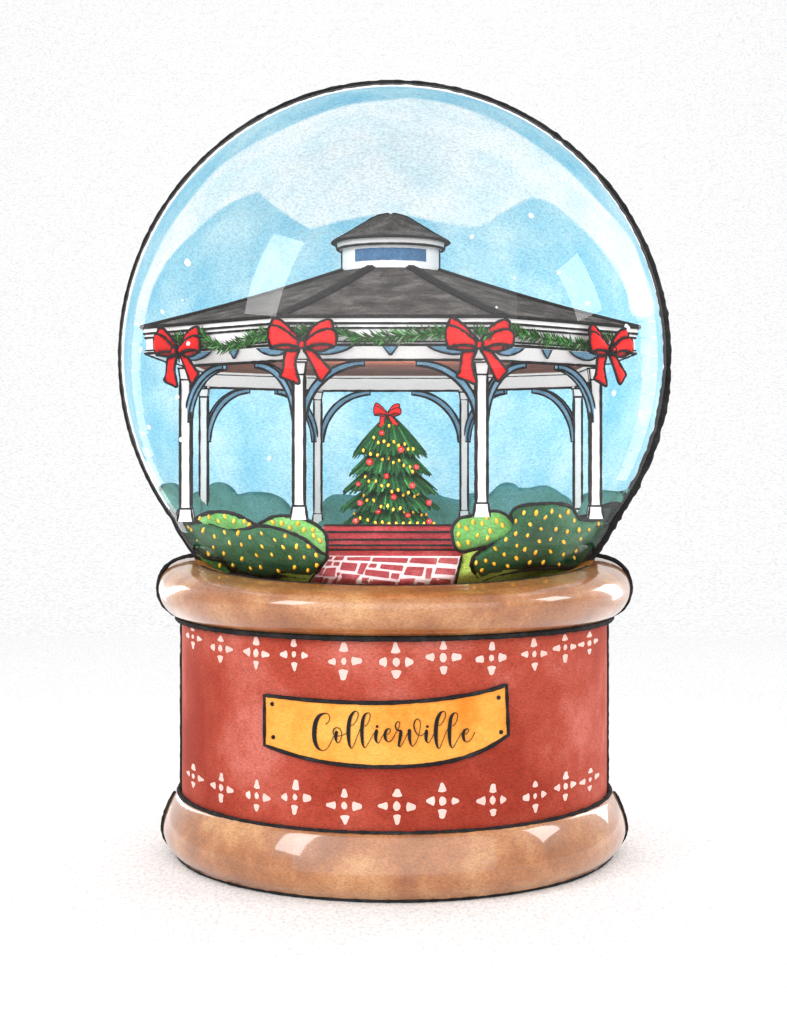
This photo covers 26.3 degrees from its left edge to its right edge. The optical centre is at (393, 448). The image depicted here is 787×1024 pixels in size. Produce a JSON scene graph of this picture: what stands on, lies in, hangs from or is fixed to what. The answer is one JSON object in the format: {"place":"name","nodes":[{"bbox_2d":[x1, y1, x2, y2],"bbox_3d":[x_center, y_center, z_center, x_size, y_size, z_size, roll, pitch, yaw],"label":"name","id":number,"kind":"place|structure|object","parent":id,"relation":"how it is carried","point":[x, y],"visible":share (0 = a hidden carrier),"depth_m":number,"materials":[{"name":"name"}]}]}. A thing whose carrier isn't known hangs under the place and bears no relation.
{"place":"outdoors","nodes":[
{"label":"outdoors","id":0,"kind":"place"},
{"bbox_2d":[308,555,462,584],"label":"path","id":1,"kind":"structure","parent":0,"point":[392,570],"depth_m":0.33,"materials":[{"name":"brick"}]},
{"bbox_2d":[0,0,786,1023],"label":"backdrop","id":2,"kind":"structure","parent":0,"point":[120,118],"depth_m":0.93,"materials":[{"name":"white paper"}]},
{"bbox_2d":[118,80,671,902],"bbox_3d":[0.000,0.004,0.356,0.116,0.161,0.108,0,0,0],"label":"snow globe","id":3,"kind":"object","parent":2,"relation":"on","point":[398,744],"visible":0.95,"depth_m":0.32,"materials":[{"name":"brown wood"}]},
{"bbox_2d":[184,259,190,266],"bbox_3d":[-0.040,-0.036,0.329,0.001,0.002,0.001,0,0,0],"label":"snowflake","id":4,"kind":"object","parent":3,"relation":"in","point":[187,262],"visible":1,"depth_m":0.33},
{"bbox_2d":[318,494,356,526],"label":"tree clump","id":5,"kind":"object","parent":3,"relation":"in","point":[331,512],"visible":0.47,"depth_m":0.40,"materials":[{"name":"teal plant"}]},
{"bbox_2d":[421,492,474,523],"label":"tree clump","id":6,"kind":"object","parent":3,"relation":"in","point":[447,512],"visible":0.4,"depth_m":0.40,"materials":[{"name":"teal plant"}]},
{"bbox_2d":[124,87,662,519],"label":"sky","id":7,"kind":"structure","parent":0,"point":[285,197],"depth_m":0.39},
{"bbox_2d":[231,528,565,583],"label":"lawn","id":8,"kind":"structure","parent":0,"point":[466,575],"depth_m":0.34,"materials":[{"name":"green plant"}]},
{"bbox_2d":[157,483,201,526],"bbox_3d":[-0.045,0.012,0.365,0.008,0.010,0.025,0,0,0],"label":"tree clump","id":9,"kind":"object","parent":8,"relation":"on","point":[169,492],"visible":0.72,"depth_m":0.36,"materials":[{"name":"teal plant"}]},
{"bbox_2d":[194,552,230,572],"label":"bush","id":10,"kind":"object","parent":8,"relation":"on","point":[215,564],"visible":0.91,"depth_m":0.35,"materials":[{"name":"green plant"}]},
{"bbox_2d":[189,510,256,529],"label":"bush","id":11,"kind":"object","parent":8,"relation":"on","point":[227,523],"visible":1,"depth_m":0.33,"materials":[{"name":"green plant"}]},
{"bbox_2d":[198,514,250,525],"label":"string lights","id":12,"kind":"object","parent":11,"relation":"attached to","point":[233,520],"visible":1,"depth_m":0.33},
{"bbox_2d":[201,482,290,522],"bbox_3d":[-0.036,0.014,0.380,0.012,0.012,0.040,0,0,30],"label":"tree clump","id":13,"kind":"object","parent":8,"relation":"on","point":[256,507],"visible":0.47,"depth_m":0.39,"materials":[{"name":"teal plant"}]},
{"bbox_2d":[166,509,328,578],"bbox_3d":[-0.029,0.020,0.340,0.014,0.014,0.044,0,0,-40],"label":"bush","id":14,"kind":"object","parent":8,"relation":"on","point":[234,551],"visible":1,"depth_m":0.33,"materials":[{"name":"green plant"}]},
{"bbox_2d":[187,525,318,572],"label":"string lights","id":15,"kind":"object","parent":14,"relation":"attached to","point":[272,555],"visible":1,"depth_m":0.33},
{"bbox_2d":[257,514,328,552],"bbox_3d":[-0.020,0.018,0.329,0.014,0.009,0.004,0,0,0],"label":"bush","id":16,"kind":"object","parent":8,"relation":"on","point":[318,532],"visible":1,"depth_m":0.33,"materials":[{"name":"green plant"}]},
{"bbox_2d":[271,520,321,542],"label":"string lights","id":17,"kind":"object","parent":16,"relation":"attached to","point":[303,529],"visible":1,"depth_m":0.33},
{"bbox_2d":[140,213,641,527],"bbox_3d":[-0.001,-0.015,0.357,0.101,0.071,0.096,0,0,0],"label":"gazebo","id":18,"kind":"object","parent":8,"relation":"on","point":[390,273],"visible":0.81,"depth_m":0.34,"materials":[{"name":"grey wood"}]},
{"bbox_2d":[153,325,200,387],"bbox_3d":[-0.042,-0.018,0.328,0.010,0.012,0.008,0,0,0],"label":"ribbon bow","id":19,"kind":"object","parent":18,"relation":"attached to","point":[168,347],"visible":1,"depth_m":0.33,"materials":[{"name":"red fabric"}]},
{"bbox_2d":[171,324,266,354],"bbox_3d":[-0.031,-0.021,0.319,0.002,0.006,0.034,0,0,-44],"label":"garland","id":20,"kind":"object","parent":18,"relation":"attached to","point":[253,337],"visible":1,"depth_m":0.32},
{"bbox_2d":[267,316,337,384],"bbox_3d":[-0.017,-0.018,0.307,0.013,0.013,0.002,0,0,0],"label":"ribbon bow","id":21,"kind":"object","parent":18,"relation":"attached to","point":[320,336],"visible":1,"depth_m":0.31,"materials":[{"name":"red fabric"}]},
{"bbox_2d":[292,322,486,346],"bbox_3d":[-0.001,-0.021,0.309,0.036,0.005,0.002,0,0,0],"label":"garland","id":22,"kind":"object","parent":18,"relation":"attached to","point":[423,335],"visible":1,"depth_m":0.31},
{"bbox_2d":[340,417,439,523],"bbox_3d":[-0.001,0.005,0.363,0.022,0.026,0.022,0,0,0],"label":"christmas tree","id":23,"kind":"object","parent":18,"relation":"on","point":[401,478],"visible":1,"depth_m":0.36,"materials":[{"name":"green plant"}]},
{"bbox_2d":[366,458,372,465],"bbox_3d":[-0.005,0.003,0.357,0.002,0.002,0.002,0,0,0],"label":"bauble","id":24,"kind":"object","parent":23,"relation":"hanging from","point":[369,461],"visible":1,"depth_m":0.36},
{"bbox_2d":[383,473,388,478],"bbox_3d":[-0.002,0.006,0.356,0.001,0.001,0.001,0,0,0],"label":"bauble","id":25,"kind":"object","parent":23,"relation":"hanging from","point":[385,475],"visible":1,"depth_m":0.36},
{"bbox_2d":[373,402,401,427],"bbox_3d":[-0.001,-0.007,0.361,0.006,0.006,0.001,0,0,0],"label":"ribbon bow","id":26,"kind":"object","parent":23,"relation":"attached to","point":[393,411],"visible":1,"depth_m":0.36,"materials":[{"name":"red fabric"}]},
{"bbox_2d":[362,448,413,473],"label":"string lights","id":27,"kind":"object","parent":23,"relation":"attached to","point":[389,458],"visible":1,"depth_m":0.36},
{"bbox_2d":[364,475,418,497],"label":"string lights","id":28,"kind":"object","parent":23,"relation":"attached to","point":[398,489],"visible":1,"depth_m":0.35},
{"bbox_2d":[353,512,434,523],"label":"string lights","id":29,"kind":"object","parent":23,"relation":"attached to","point":[382,521],"visible":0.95,"depth_m":0.35},
{"bbox_2d":[373,424,414,450],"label":"string lights","id":30,"kind":"object","parent":23,"relation":"attached to","point":[394,442],"visible":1,"depth_m":0.36},
{"bbox_2d":[391,494,396,499],"bbox_3d":[0.000,0.010,0.355,0.001,0.001,0.001,0,0,0],"label":"bauble","id":31,"kind":"object","parent":23,"relation":"hanging from","point":[393,496],"visible":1,"depth_m":0.35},
{"bbox_2d":[363,494,427,516],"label":"string lights","id":32,"kind":"object","parent":23,"relation":"attached to","point":[393,509],"visible":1,"depth_m":0.35},
{"bbox_2d":[398,446,403,452],"bbox_3d":[0.002,0.000,0.355,0.001,0.001,0.001,0,0,0],"label":"bauble","id":33,"kind":"object","parent":23,"relation":"hanging from","point":[400,449],"visible":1,"depth_m":0.35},
{"bbox_2d":[409,482,415,488],"bbox_3d":[0.004,0.008,0.355,0.001,0.001,0.001,0,0,0],"label":"bauble","id":34,"kind":"object","parent":23,"relation":"hanging from","point":[412,485],"visible":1,"depth_m":0.35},
{"bbox_2d":[444,317,514,384],"bbox_3d":[0.016,-0.018,0.308,0.013,0.013,0.002,0,0,0],"label":"ribbon bow","id":35,"kind":"object","parent":18,"relation":"attached to","point":[461,336],"visible":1,"depth_m":0.31,"materials":[{"name":"red fabric"}]},
{"bbox_2d":[480,323,612,351],"bbox_3d":[0.030,-0.021,0.319,0.002,0.005,0.039,0,0,44],"label":"garland","id":36,"kind":"object","parent":18,"relation":"attached to","point":[535,336],"visible":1,"depth_m":0.32},
{"bbox_2d":[588,324,633,387],"bbox_3d":[0.043,-0.018,0.329,0.010,0.012,0.008,0,0,0],"label":"ribbon bow","id":37,"kind":"object","parent":18,"relation":"attached to","point":[621,345],"visible":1,"depth_m":0.33,"materials":[{"name":"red fabric"}]},
{"bbox_2d":[323,524,461,555],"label":"staircase","id":38,"kind":"structure","parent":8,"relation":"on","point":[389,539],"depth_m":0.34,"materials":[{"name":"red wood"}]},
{"bbox_2d":[450,509,513,553],"bbox_3d":[0.017,0.016,0.326,0.013,0.009,0.006,0,0,0],"label":"bush","id":39,"kind":"object","parent":8,"relation":"on","point":[480,542],"visible":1,"depth_m":0.32,"materials":[{"name":"green plant"}]},
{"bbox_2d":[456,517,504,546],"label":"string lights","id":40,"kind":"object","parent":39,"relation":"attached to","point":[466,528],"visible":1,"depth_m":0.32},
{"bbox_2d":[488,482,571,514],"bbox_3d":[0.033,0.013,0.388,0.008,0.010,0.032,0,0,-42],"label":"tree clump","id":41,"kind":"object","parent":8,"relation":"on","point":[506,497],"visible":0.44,"depth_m":0.39,"materials":[{"name":"teal plant"}]},
{"bbox_2d":[469,502,613,580],"bbox_3d":[0.029,0.018,0.340,0.018,0.016,0.040,0,0,29],"label":"bush","id":42,"kind":"object","parent":8,"relation":"on","point":[588,545],"visible":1,"depth_m":0.33,"materials":[{"name":"green plant"}]},
{"bbox_2d":[475,509,599,572],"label":"string lights","id":43,"kind":"object","parent":42,"relation":"attached to","point":[536,512],"visible":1,"depth_m":0.33},
{"bbox_2d":[579,501,622,527],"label":"bush","id":44,"kind":"object","parent":8,"relation":"on","point":[609,508],"visible":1,"depth_m":0.35,"materials":[{"name":"green plant"}]},
{"bbox_2d":[577,488,629,523],"bbox_3d":[0.045,0.012,0.365,0.009,0.009,0.025,0,0,0],"label":"tree clump","id":45,"kind":"object","parent":8,"relation":"on","point":[611,496],"visible":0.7,"depth_m":0.36,"materials":[{"name":"teal plant"}]},
{"bbox_2d":[637,410,642,417],"bbox_3d":[0.051,-0.007,0.348,0.001,0.002,0.001,0,0,0],"label":"snowflake","id":46,"kind":"object","parent":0,"point":[640,413],"visible":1,"depth_m":0.35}
]}

